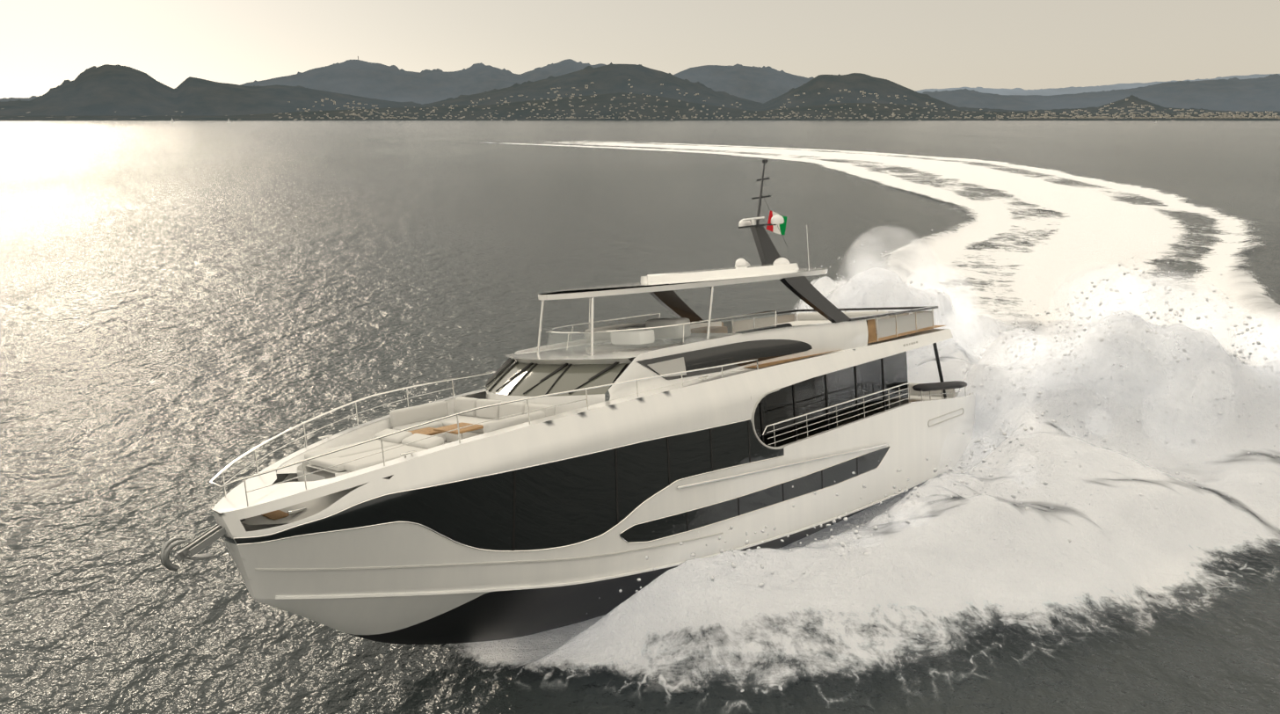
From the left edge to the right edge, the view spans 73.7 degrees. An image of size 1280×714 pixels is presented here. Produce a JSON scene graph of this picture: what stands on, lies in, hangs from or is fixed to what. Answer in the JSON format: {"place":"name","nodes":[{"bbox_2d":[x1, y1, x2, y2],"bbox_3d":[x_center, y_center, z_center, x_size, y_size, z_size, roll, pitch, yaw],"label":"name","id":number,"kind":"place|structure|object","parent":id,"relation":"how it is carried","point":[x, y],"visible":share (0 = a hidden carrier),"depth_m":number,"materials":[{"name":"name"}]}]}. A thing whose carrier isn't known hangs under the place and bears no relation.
{"place":"outdoors","nodes":[
{"label":"outdoors","id":0,"kind":"place"},
{"bbox_2d":[0,120,1279,713],"bbox_3d":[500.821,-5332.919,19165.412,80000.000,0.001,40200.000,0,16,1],"label":"sea","id":1,"kind":"structure","parent":0,"point":[190,310],"depth_m":51.35,"materials":[{"name":"grey liquid"}]},
{"bbox_2d":[160,159,975,644],"bbox_3d":[1.445,0.502,24.204,27.641,12.250,6.323,-10,8,-44],"label":"yacht","id":2,"kind":"object","parent":1,"relation":"on","point":[534,490],"visible":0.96,"depth_m":19.16,"materials":[{"name":"white plastic"}]},
{"bbox_2d":[449,139,1279,712],"bbox_3d":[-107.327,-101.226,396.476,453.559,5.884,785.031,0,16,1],"label":"wake foam","id":3,"kind":"object","parent":1,"relation":"on","point":[1031,560],"visible":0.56,"depth_m":25.43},
{"bbox_2d":[571,229,1279,691],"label":"water droplets","id":4,"kind":"object","parent":1,"relation":"on","point":[874,528],"visible":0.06,"depth_m":28.60},
{"bbox_2d":[0,62,1279,116],"bbox_3d":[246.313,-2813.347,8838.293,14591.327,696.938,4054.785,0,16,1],"label":"hills","id":5,"kind":"structure","parent":0,"point":[118,90],"depth_m":9224.85,"materials":[{"name":"grey stone"}]},
{"bbox_2d":[0,58,1279,111],"bbox_3d":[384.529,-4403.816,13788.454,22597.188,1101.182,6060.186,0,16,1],"label":"distant mountains","id":6,"kind":"structure","parent":0,"point":[763,84],"depth_m":14576.51,"materials":[{"name":"grey stone"}]},
{"bbox_2d":[0,92,1279,120],"bbox_3d":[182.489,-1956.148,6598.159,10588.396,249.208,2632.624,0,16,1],"label":"shore","id":7,"kind":"structure","parent":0,"point":[680,106],"depth_m":7067.80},
{"bbox_2d":[278,79,1279,118],"bbox_3d":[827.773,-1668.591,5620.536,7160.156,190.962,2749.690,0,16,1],"label":"coastal buildings","id":8,"kind":"structure","parent":7,"relation":"on","point":[1224,116],"depth_m":6025.70,"materials":[{"name":"grey paint"}]},
{"bbox_2d":[0,0,1279,98],"label":"sky","id":9,"kind":"structure","parent":0,"point":[914,45],"materials":[{"name":"beige"}]},
{"bbox_2d":[792,225,1279,547],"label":"spray mist","id":10,"kind":"structure","parent":0,"point":[1130,307],"depth_m":29.28,"materials":[{"name":"white liquid"}]},
{"bbox_2d":[915,73,1279,95],"bbox_3d":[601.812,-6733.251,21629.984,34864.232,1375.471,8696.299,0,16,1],"label":"mountains","id":11,"kind":"structure","parent":0,"point":[1072,90],"depth_m":22288.28,"materials":[{"name":"grey stone"}]}
]}

